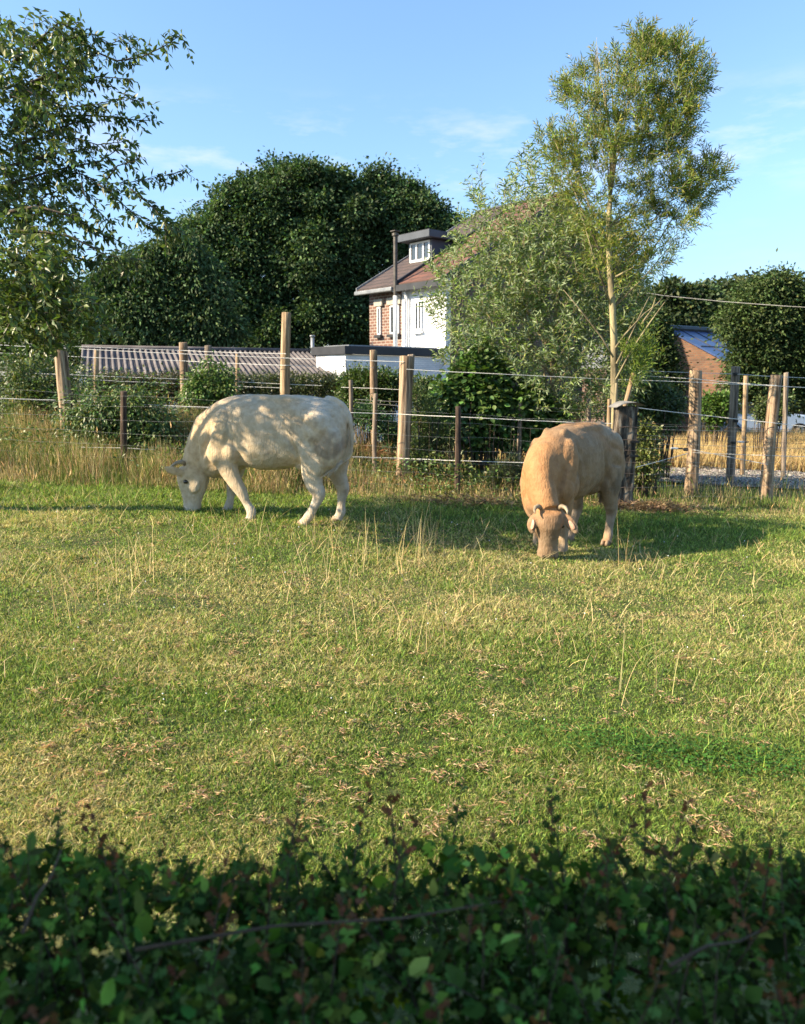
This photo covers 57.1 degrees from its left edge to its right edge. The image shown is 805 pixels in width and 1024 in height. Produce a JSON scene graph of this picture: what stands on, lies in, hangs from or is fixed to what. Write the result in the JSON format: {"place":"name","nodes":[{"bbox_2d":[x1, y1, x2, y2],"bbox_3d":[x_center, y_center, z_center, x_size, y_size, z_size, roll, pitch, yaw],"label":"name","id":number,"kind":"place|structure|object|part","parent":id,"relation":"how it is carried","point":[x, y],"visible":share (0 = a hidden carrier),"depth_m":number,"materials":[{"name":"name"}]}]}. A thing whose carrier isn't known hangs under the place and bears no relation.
{"place":"outdoors","nodes":[
{"label":"outdoors","id":0,"kind":"place"},
{"bbox_2d":[0,378,804,1023],"bbox_3d":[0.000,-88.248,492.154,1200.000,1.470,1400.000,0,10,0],"label":"ground","id":1,"kind":"structure","parent":0,"point":[630,984],"depth_m":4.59,"materials":[{"name":"green plant"}]},
{"bbox_2d":[0,272,81,393],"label":"broadleaf tree","id":2,"kind":"object","parent":1,"relation":"on","point":[7,349],"visible":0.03,"depth_m":33.81,"materials":[{"name":"green plant"}]},
{"bbox_2d":[0,352,94,427],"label":"bush","id":3,"kind":"object","parent":1,"relation":"on","point":[2,378],"visible":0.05,"depth_m":15.15,"materials":[{"name":"green plant"}]},
{"bbox_2d":[0,336,120,434],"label":"bush","id":4,"kind":"object","parent":1,"relation":"on","point":[36,384],"visible":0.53,"depth_m":13.29,"materials":[{"name":"green plant"}]},
{"bbox_2d":[54,346,73,436],"bbox_3d":[-5.682,-1.764,12.486,0.244,2.044,0.214,-1,10,0],"label":"fence post","id":5,"kind":"object","parent":1,"relation":"on","point":[62,368],"visible":0.37,"depth_m":12.33,"materials":[{"name":"brown wood"}]},
{"bbox_2d":[5,345,403,361],"bbox_3d":[-3.487,-2.576,11.958,7.076,0.320,0.063,1,10,6],"label":"fence wire","id":6,"kind":"object","parent":5,"relation":"attached to","point":[227,355],"visible":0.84,"depth_m":11.87,"materials":[{"name":"silver metal"}]},
{"bbox_2d":[93,350,98,404],"bbox_3d":[-6.960,-2.498,16.826,0.124,2.336,0.113,4,10,-1],"label":"fence stake","id":7,"kind":"object","parent":1,"relation":"on","point":[96,361],"visible":0.35,"depth_m":16.64,"materials":[{"name":"brown wood"}]},
{"bbox_2d":[0,6,205,369],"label":"apple tree","id":8,"kind":"object","parent":1,"relation":"on","point":[43,274],"visible":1,"depth_m":6.83,"materials":[{"name":"green plant"}]},
{"bbox_2d":[34,363,192,457],"bbox_3d":[-4.601,-1.559,12.177,2.773,1.787,1.684,0,10,0],"label":"bush","id":9,"kind":"object","parent":1,"relation":"on","point":[148,428],"visible":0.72,"depth_m":11.96,"materials":[{"name":"green plant"}]},
{"bbox_2d":[120,391,127,470],"bbox_3d":[-4.167,-1.095,11.083,0.112,1.416,0.094,3,10,-1],"label":"fence stake","id":10,"kind":"object","parent":1,"relation":"on","point":[123,411],"visible":0.68,"depth_m":11.01,"materials":[{"name":"brown wood"}]},
{"bbox_2d":[80,366,194,410],"bbox_3d":[-6.370,-2.531,18.299,3.207,2.268,1.154,0,10,0],"label":"hedge","id":11,"kind":"object","parent":1,"relation":"on","point":[173,389],"visible":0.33,"depth_m":18.04,"materials":[{"name":"green plant"}]},
{"bbox_2d":[67,215,256,377],"bbox_3d":[-10.451,-7.858,31.869,8.424,9.260,4.415,0,10,0],"label":"cherry tree","id":12,"kind":"object","parent":1,"relation":"on","point":[177,298],"visible":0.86,"depth_m":30.82,"materials":[{"name":"green plant"}]},
{"bbox_2d":[179,342,188,423],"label":"fence post","id":13,"kind":"object","parent":1,"relation":"on","point":[183,356],"visible":0.28,"depth_m":14.25,"materials":[{"name":"brown wood"}]},
{"bbox_2d":[17,376,275,387],"bbox_3d":[-5.054,-2.484,14.083,5.908,0.260,0.209,0,10,0],"label":"fence wire","id":14,"kind":"object","parent":13,"relation":"attached to","point":[180,383],"visible":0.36,"depth_m":14.06,"materials":[{"name":"silver metal"}]},
{"bbox_2d":[80,335,334,412],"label":"shed","id":15,"kind":"structure","parent":1,"relation":"on","point":[128,361],"depth_m":26.92,"materials":[{"name":"white paint"}]},
{"bbox_2d":[205,345,211,375],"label":"fence post","id":16,"kind":"object","parent":1,"relation":"on","point":[208,348],"visible":0.26,"depth_m":15.20,"materials":[{"name":"grey wood"}]},
{"bbox_2d":[173,349,244,416],"bbox_3d":[-3.438,-1.878,13.309,1.309,2.062,1.149,0,10,0],"label":"bush","id":17,"kind":"object","parent":1,"relation":"on","point":[215,386],"visible":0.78,"depth_m":13.10,"materials":[{"name":"green plant"}]},
{"bbox_2d":[235,354,238,394],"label":"fence stake","id":18,"kind":"object","parent":1,"relation":"on","point":[237,361],"visible":0.23,"depth_m":16.17,"materials":[{"name":"brown wood"}]},
{"bbox_2d":[164,394,353,525],"bbox_3d":[-1.598,-0.614,8.489,2.236,1.457,0.673,3,11,15],"label":"cow","id":19,"kind":"object","parent":1,"relation":"on","point":[230,439],"visible":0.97,"depth_m":8.17},
{"bbox_2d":[172,145,389,377],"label":"broadleaf tree","id":20,"kind":"object","parent":1,"relation":"on","point":[275,226],"visible":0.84,"depth_m":42.24,"materials":[{"name":"green plant"}]},
{"bbox_2d":[280,312,290,394],"bbox_3d":[-2.120,-2.143,13.434,0.210,2.867,0.178,2,10,0],"label":"fence post","id":21,"kind":"object","parent":1,"relation":"on","point":[285,358],"visible":0.52,"depth_m":13.24,"materials":[{"name":"brown wood"}]},
{"bbox_2d":[17,343,285,353],"bbox_3d":[-4.935,-3.049,13.778,5.883,0.255,0.618,1,10,8],"label":"fence wire","id":22,"kind":"object","parent":21,"relation":"attached to","point":[180,350],"visible":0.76,"depth_m":13.91,"materials":[{"name":"silver metal"}]},
{"bbox_2d":[13,372,321,385],"bbox_3d":[-4.627,-2.408,13.326,6.328,0.273,0.424,0,10,3],"label":"fence wire","id":23,"kind":"object","parent":21,"relation":"attached to","point":[170,378],"visible":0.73,"depth_m":13.33,"materials":[{"name":"white metal"}]},
{"bbox_2d":[229,366,349,397],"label":"hedge","id":24,"kind":"object","parent":1,"relation":"on","point":[326,388],"visible":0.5,"depth_m":18.10,"materials":[{"name":"green plant"}]},
{"bbox_2d":[349,380,353,461],"bbox_3d":[-0.891,-1.404,12.857,0.087,1.753,0.073,1,10,0],"label":"fence stake","id":25,"kind":"object","parent":1,"relation":"on","point":[351,395],"visible":0.44,"depth_m":12.73,"materials":[{"name":"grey wood"}]},
{"bbox_2d":[354,402,595,413],"bbox_3d":[1.335,-1.752,12.521,4.364,0.190,0.238,1,10,4],"label":"fence wire","id":26,"kind":"object","parent":25,"relation":"attached to","point":[452,407],"visible":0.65,"depth_m":12.52,"materials":[{"name":"silver metal"}]},
{"bbox_2d":[355,399,606,410],"bbox_3d":[1.334,-1.809,12.511,4.360,0.180,0.238,1,10,4],"label":"fence wire","id":27,"kind":"object","parent":25,"relation":"attached to","point":[464,404],"visible":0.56,"depth_m":12.52,"materials":[{"name":"silver metal"}]},
{"bbox_2d":[347,392,397,464],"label":"bush","id":28,"kind":"object","parent":1,"relation":"on","point":[387,429],"visible":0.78,"depth_m":13.63,"materials":[{"name":"green plant"}]},
{"bbox_2d":[370,350,377,442],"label":"fence post","id":29,"kind":"object","parent":1,"relation":"on","point":[373,371],"visible":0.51,"depth_m":14.69,"materials":[{"name":"brown wood"}]},
{"bbox_2d":[7,353,373,367],"bbox_3d":[-4.432,-2.866,13.861,7.734,0.314,1.509,0,10,0],"label":"fence wire","id":30,"kind":"object","parent":29,"relation":"attached to","point":[218,362],"visible":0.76,"depth_m":14.13,"materials":[{"name":"white metal"}]},
{"bbox_2d":[372,393,377,475],"bbox_3d":[-0.455,-1.166,12.189,0.088,1.552,0.080,1,10,0],"label":"fence stake","id":31,"kind":"object","parent":1,"relation":"on","point":[374,431],"visible":0.81,"depth_m":12.13,"materials":[{"name":"brown wood"}]},
{"bbox_2d":[311,345,443,442],"bbox_3d":[-0.856,-4.638,28.945,5.000,3.552,2.150,-9,14,-40],"label":"annex","id":32,"kind":"object","parent":1,"relation":"on","point":[344,355],"visible":0.3,"depth_m":27.54,"materials":[{"name":"white paint"}]},
{"bbox_2d":[332,361,448,453],"bbox_3d":[-0.274,-2.045,15.463,2.613,2.242,1.186,0,10,0],"label":"hedge","id":33,"kind":"object","parent":1,"relation":"on","point":[360,378],"visible":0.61,"depth_m":15.19,"materials":[{"name":"green plant"}]},
{"bbox_2d":[326,152,463,344],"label":"broadleaf tree","id":34,"kind":"object","parent":1,"relation":"on","point":[413,204],"visible":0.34,"depth_m":43.16,"materials":[{"name":"green plant"}]},
{"bbox_2d":[1,388,795,499],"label":"stock fence","id":35,"kind":"object","parent":1,"relation":"on","point":[421,449],"visible":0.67,"depth_m":10.94,"materials":[{"name":"metal"}]},
{"bbox_2d":[0,398,611,423],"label":"fence wire","id":36,"kind":"object","parent":35,"relation":"attached to","point":[351,412],"visible":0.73,"depth_m":11.50,"materials":[{"name":"silver metal"}]},
{"bbox_2d":[367,457,523,462],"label":"fence wire","id":37,"kind":"object","parent":35,"relation":"attached to","point":[446,460],"visible":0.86,"depth_m":11.24,"materials":[{"name":"white metal"}]},
{"bbox_2d":[646,423,804,430],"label":"fence wire","id":38,"kind":"object","parent":35,"relation":"attached to","point":[717,426],"visible":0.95,"depth_m":11.99,"materials":[{"name":"silver metal"}]},
{"bbox_2d":[0,762,804,1023],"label":"hawthorn hedge","id":39,"kind":"object","parent":1,"relation":"on","point":[121,918],"visible":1,"depth_m":1.13,"materials":[{"name":"green plant"}]},
{"bbox_2d":[0,484,804,795],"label":"bleached stalks","id":40,"kind":"object","parent":1,"relation":"on","point":[416,534],"visible":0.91,"depth_m":6.11,"materials":[{"name":"beige plant"}]},
{"bbox_2d":[396,356,412,481],"bbox_3d":[0.028,-1.391,11.844,0.224,2.169,0.219,2,10,0],"label":"fence post","id":41,"kind":"object","parent":1,"relation":"on","point":[405,406],"visible":0.81,"depth_m":11.73,"materials":[{"name":"brown wood"}]},
{"bbox_2d":[406,369,804,387],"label":"fence wire","id":42,"kind":"object","parent":41,"relation":"attached to","point":[598,378],"visible":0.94,"depth_m":11.71,"materials":[{"name":"white metal"}]},
{"bbox_2d":[27,516,786,856],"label":"dead hay tufts","id":43,"kind":"object","parent":1,"relation":"on","point":[343,824],"visible":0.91,"depth_m":3.37,"materials":[{"name":"beige plant"}]},
{"bbox_2d":[407,354,414,470],"bbox_3d":[0.103,-1.494,12.332,0.151,2.223,0.124,1,10,0],"label":"fence post","id":44,"kind":"object","parent":1,"relation":"on","point":[413,355],"visible":0.2,"depth_m":12.15,"materials":[{"name":"brown wood"}]},
{"bbox_2d":[37,499,804,791],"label":"clover","id":45,"kind":"object","parent":1,"relation":"on","point":[671,749],"depth_m":3.49,"materials":[{"name":"green plant"}]},
{"bbox_2d":[396,377,467,481],"bbox_3d":[0.487,-1.306,12.181,1.229,1.815,1.016,0,10,0],"label":"bush","id":46,"kind":"object","parent":1,"relation":"on","point":[434,440],"visible":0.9,"depth_m":12.06,"materials":[{"name":"green plant"}]},
{"bbox_2d":[454,406,460,495],"bbox_3d":[0.812,-0.820,10.932,0.096,1.476,0.094,0,10,0],"label":"fence stake","id":47,"kind":"object","parent":1,"relation":"on","point":[457,438],"visible":0.84,"depth_m":10.87,"materials":[{"name":"brown wood"}]},
{"bbox_2d":[323,443,598,496],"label":"weeds","id":48,"kind":"object","parent":1,"relation":"on","point":[369,450],"visible":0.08,"depth_m":12.96,"materials":[{"name":"green plant"}]},
{"bbox_2d":[412,327,582,477],"bbox_3d":[1.502,-1.816,12.858,3.060,2.762,1.372,0,10,0],"label":"bush","id":49,"kind":"object","parent":1,"relation":"on","point":[479,393],"visible":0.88,"depth_m":12.55,"materials":[{"name":"green plant"}]},
{"bbox_2d":[478,447,524,496],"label":"bush","id":50,"kind":"object","parent":1,"relation":"on","point":[512,458],"visible":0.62,"depth_m":11.22,"materials":[{"name":"green plant"}]},
{"bbox_2d":[354,190,659,409],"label":"house","id":51,"kind":"structure","parent":1,"relation":"on","point":[397,317],"depth_m":31.39,"materials":[{"name":"white paint"}]},
{"bbox_2d":[377,307,380,334],"bbox_3d":[-1.018,-8.319,32.227,0.070,1.177,0.221,-9,14,-40],"label":"window","id":52,"kind":"structure","parent":51,"relation":"in","point":[378,308],"depth_m":32.21,"materials":[{"name":"white glass"}]},
{"bbox_2d":[390,305,399,333],"bbox_3d":[-0.333,-8.173,31.452,0.070,1.175,0.569,-9,14,-40],"label":"window","id":53,"kind":"structure","parent":51,"relation":"in","point":[391,307],"depth_m":31.52,"materials":[{"name":"white glass"}]},
{"bbox_2d":[414,301,421,330],"bbox_3d":[0.649,-7.994,30.191,0.070,1.136,0.410,-9,14,-40],"label":"window","id":54,"kind":"structure","parent":51,"relation":"in","point":[417,310],"depth_m":30.19,"materials":[{"name":"white glass"}]},
{"bbox_2d":[410,239,429,262],"bbox_3d":[0.771,-11.333,32.232,0.090,0.837,1.280,-9,14,-40],"label":"dormer window","id":55,"kind":"structure","parent":51,"relation":"in","point":[418,250],"depth_m":32.24,"materials":[{"name":"white glass"}]},
{"bbox_2d":[517,401,522,470],"bbox_3d":[1.990,-1.135,12.602,0.082,1.598,0.086,0,10,0],"label":"fence stake","id":56,"kind":"object","parent":1,"relation":"on","point":[520,432],"visible":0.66,"depth_m":12.54,"materials":[{"name":"brown wood"}]},
{"bbox_2d":[411,140,669,421],"bbox_3d":[2.491,-3.372,12.808,4.756,5.937,3.630,0,10,0],"label":"willow bush","id":57,"kind":"object","parent":1,"relation":"on","point":[517,297],"visible":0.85,"depth_m":12.32,"materials":[{"name":"green plant"}]},
{"bbox_2d":[375,488,738,514],"bbox_3d":[1.925,-0.121,10.344,5.636,0.452,0.957,-1,10,-7],"label":"matted thatch","id":58,"kind":"object","parent":1,"relation":"on","point":[655,505],"visible":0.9,"depth_m":10.39,"materials":[{"name":"brown plant"}]},
{"bbox_2d":[520,421,624,558],"bbox_3d":[1.875,-0.249,8.022,0.824,1.409,2.102,8,13,38],"label":"cow","id":59,"kind":"object","parent":1,"relation":"on","point":[567,467],"visible":0.98,"depth_m":7.60},
{"bbox_2d":[586,398,590,421],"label":"fence stake","id":60,"kind":"object","parent":1,"relation":"on","point":[588,411],"visible":0.25,"depth_m":12.28,"materials":[{"name":"grey wood"}]},
{"bbox_2d":[607,399,611,427],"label":"fence stake","id":61,"kind":"object","parent":1,"relation":"on","point":[609,402],"visible":0.29,"depth_m":10.84,"materials":[{"name":"brown wood"}]},
{"bbox_2d":[565,258,674,402],"bbox_3d":[3.243,-1.925,11.109,1.628,3.665,0.604,-2,11,-12],"label":"willow sapling","id":62,"kind":"object","parent":1,"relation":"on","point":[638,361],"visible":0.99,"depth_m":11.11,"materials":[{"name":"green plant"}]},
{"bbox_2d":[581,344,659,425],"bbox_3d":[7.522,-4.003,25.787,2.000,3.541,1.660,-4,11,-20],"label":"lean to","id":63,"kind":"object","parent":1,"relation":"on","point":[583,390],"visible":0.07,"depth_m":25.18,"materials":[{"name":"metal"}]},
{"bbox_2d":[608,401,644,509],"bbox_3d":[3.164,-0.756,10.588,0.420,1.641,0.300,-1,10,-8],"label":"tarred post","id":64,"kind":"object","parent":1,"relation":"on","point":[625,427],"visible":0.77,"depth_m":10.46,"materials":[{"name":"brown wood"}]},
{"bbox_2d":[530,12,739,428],"bbox_3d":[3.568,-3.659,11.180,3.512,7.152,3.129,0,10,0],"label":"willow tree","id":65,"kind":"object","parent":1,"relation":"on","point":[648,48],"visible":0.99,"depth_m":10.63,"materials":[{"name":"green plant"}]},
{"bbox_2d":[622,373,635,405],"bbox_3d":[3.390,-1.351,11.546,0.102,1.644,0.089,11,10,-2],"label":"leaning plank","id":66,"kind":"object","parent":65,"relation":"attached to","point":[628,392],"visible":0.18,"depth_m":11.42,"materials":[{"name":"brown wood"}]},
{"bbox_2d":[569,396,713,437],"bbox_3d":[9.092,-3.519,28.201,4.800,1.720,3.000,-1,10,-8],"label":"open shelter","id":67,"kind":"object","parent":1,"relation":"on","point":[678,426],"visible":0.01,"depth_m":28.42,"materials":[{"name":"brown wood"}]},
{"bbox_2d":[634,411,674,497],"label":"bush","id":68,"kind":"object","parent":1,"relation":"on","point":[646,456],"visible":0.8,"depth_m":11.56,"materials":[{"name":"green plant"}]},
{"bbox_2d":[617,297,698,433],"bbox_3d":[8.500,-4.746,25.405,3.302,5.447,2.684,0,10,0],"label":"broadleaf tree","id":69,"kind":"object","parent":1,"relation":"on","point":[666,334],"visible":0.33,"depth_m":24.88,"materials":[{"name":"green plant"}]},
{"bbox_2d":[629,372,687,478],"bbox_3d":[4.952,-1.695,14.531,1.527,2.255,1.109,0,10,0],"label":"bush","id":70,"kind":"object","parent":1,"relation":"on","point":[664,397],"visible":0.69,"depth_m":14.31,"materials":[{"name":"green plant"}]},
{"bbox_2d":[646,270,726,326],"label":"broadleaf tree","id":71,"kind":"object","parent":1,"relation":"on","point":[694,311],"visible":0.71,"depth_m":58.57,"materials":[{"name":"green plant"}]},
{"bbox_2d":[684,370,701,494],"bbox_3d":[4.905,-1.257,12.477,0.234,2.236,0.204,-2,10,0],"label":"fence post","id":72,"kind":"object","parent":1,"relation":"on","point":[695,399],"visible":0.87,"depth_m":12.39,"materials":[{"name":"brown wood"}]},
{"bbox_2d":[640,375,776,385],"bbox_3d":[5.011,-2.179,12.235,2.120,0.167,0.286,3,11,18],"label":"fence wire","id":73,"kind":"object","parent":72,"relation":"attached to","point":[709,380],"visible":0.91,"depth_m":12.19,"materials":[{"name":"white metal"}]},
{"bbox_2d":[654,429,788,431],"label":"fence wire","id":74,"kind":"object","parent":72,"relation":"attached to","point":[710,430],"visible":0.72,"depth_m":12.28,"materials":[{"name":"silver metal"}]},
{"bbox_2d":[695,450,767,464],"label":"fence wire","id":75,"kind":"object","parent":72,"relation":"attached to","point":[731,457],"visible":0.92,"depth_m":12.23,"materials":[{"name":"white metal"}]},
{"bbox_2d":[701,387,741,448],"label":"bush","id":76,"kind":"object","parent":1,"relation":"on","point":[715,403],"visible":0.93,"depth_m":20.63,"materials":[{"name":"green plant"}]},
{"bbox_2d":[698,270,765,327],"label":"broadleaf tree","id":77,"kind":"object","parent":1,"relation":"on","point":[724,283],"visible":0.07,"depth_m":62.65,"materials":[{"name":"green plant"}]},
{"bbox_2d":[725,366,739,481],"bbox_3d":[6.396,-1.601,14.346,0.172,2.398,0.182,-2,10,0],"label":"fence post","id":78,"kind":"object","parent":1,"relation":"on","point":[733,403],"visible":0.85,"depth_m":14.26,"materials":[{"name":"grey wood"}]},
{"bbox_2d":[656,371,804,377],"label":"fence wire","id":79,"kind":"object","parent":78,"relation":"attached to","point":[724,373],"visible":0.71,"depth_m":14.17,"materials":[{"name":"white metal"}]},
{"bbox_2d":[670,325,804,430],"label":"barn","id":80,"kind":"structure","parent":1,"relation":"on","point":[698,347],"depth_m":33.22,"materials":[{"name":"orange brick"}]},
{"bbox_2d":[740,376,747,475],"bbox_3d":[7.358,-1.758,15.945,0.111,2.318,0.109,-3,10,0],"label":"fence stake","id":81,"kind":"object","parent":1,"relation":"on","point":[744,416],"visible":0.95,"depth_m":15.89,"materials":[{"name":"brown wood"}]},
{"bbox_2d":[701,248,804,442],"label":"broadleaf tree","id":82,"kind":"object","parent":1,"relation":"on","point":[765,342],"visible":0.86,"depth_m":21.72,"materials":[{"name":"green plant"}]},
{"bbox_2d":[701,403,804,432],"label":"parked car","id":83,"kind":"object","parent":1,"relation":"on","point":[791,420],"visible":0.14,"depth_m":29.10,"materials":[{"name":"paint"}]},
{"bbox_3d":[13.749,-4.036,28.862,2.700,0.400,0.020,-1,10,-6],"label":"side window","id":84,"kind":"part","parent":83,"relation":"part of","materials":[{"name":"black glass"}]},
{"bbox_2d":[759,375,782,500],"bbox_3d":[6.058,-1.136,12.196,0.218,2.212,0.220,0,10,0],"label":"fence post","id":85,"kind":"object","parent":1,"relation":"on","point":[772,415],"visible":0.88,"depth_m":12.10,"materials":[{"name":"brown wood"}]},
{"bbox_2d":[641,408,804,426],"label":"fence wire","id":86,"kind":"object","parent":85,"relation":"attached to","point":[720,417],"visible":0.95,"depth_m":11.99,"materials":[{"name":"white metal"}]},
{"bbox_2d":[656,439,804,443],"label":"fence wire","id":87,"kind":"object","parent":85,"relation":"attached to","point":[716,440],"visible":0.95,"depth_m":12.10,"materials":[{"name":"silver metal"}]},
{"bbox_2d":[661,444,804,448],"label":"fence wire","id":88,"kind":"object","parent":85,"relation":"attached to","point":[711,445],"visible":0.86,"depth_m":12.25,"materials":[{"name":"silver metal"}]},
{"bbox_2d":[693,452,804,456],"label":"fence wire","id":89,"kind":"object","parent":85,"relation":"attached to","point":[763,455],"visible":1,"depth_m":12.19,"materials":[{"name":"white metal"}]},
{"bbox_2d":[699,466,804,472],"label":"fence wire","id":90,"kind":"object","parent":85,"relation":"attached to","point":[746,469],"visible":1,"depth_m":12.22,"materials":[{"name":"silver metal"}]},
{"bbox_2d":[748,388,800,453],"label":"bush","id":91,"kind":"object","parent":1,"relation":"on","point":[760,411],"visible":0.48,"depth_m":18.82,"materials":[{"name":"green plant"}]},
{"bbox_2d":[781,372,788,475],"bbox_3d":[8.483,-1.841,16.437,0.109,2.480,0.110,-4,10,1],"label":"fence stake","id":92,"kind":"object","parent":1,"relation":"on","point":[784,419],"visible":0.88,"depth_m":16.38,"materials":[{"name":"brown wood"}]},
{"bbox_2d":[0,386,804,515],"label":"tall verge grass","id":93,"kind":"structure","parent":0,"point":[143,474],"depth_m":10.99,"materials":[{"name":"green plant"}]},
{"bbox_2d":[0,0,804,377],"label":"sky","id":94,"kind":"structure","parent":0,"point":[438,86],"materials":[{"name":"blue"}]},
{"bbox_2d":[453,425,804,471],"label":"golden field grass","id":95,"kind":"structure","parent":0,"point":[714,460],"depth_m":18.74,"materials":[{"name":"yellow plant"}]},
{"bbox_2d":[635,466,804,488],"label":"gravel path","id":96,"kind":"structure","parent":0,"point":[740,482],"depth_m":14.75,"materials":[{"name":"grey gravel"}]},
{"bbox_2d":[649,293,797,306],"bbox_3d":[8.643,-6.747,23.055,1.557,2.107,14.140,-1,10,-8],"label":"overhead cable","id":97,"kind":"object","parent":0,"point":[733,302],"visible":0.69,"depth_m":18.96,"materials":[{"name":"metal"}]},
{"bbox_3d":[4.696,-1.042,12.304,0.102,0.057,0.066,0,10,0],"label":"wire insulator","id":98,"kind":"object","parent":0,"visible":0},
{"bbox_2d":[637,453,687,466],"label":"fence wire","id":99,"kind":"object","parent":98,"relation":"attached to","point":[661,460],"visible":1,"depth_m":11.44,"materials":[{"name":"white metal"}]}
]}

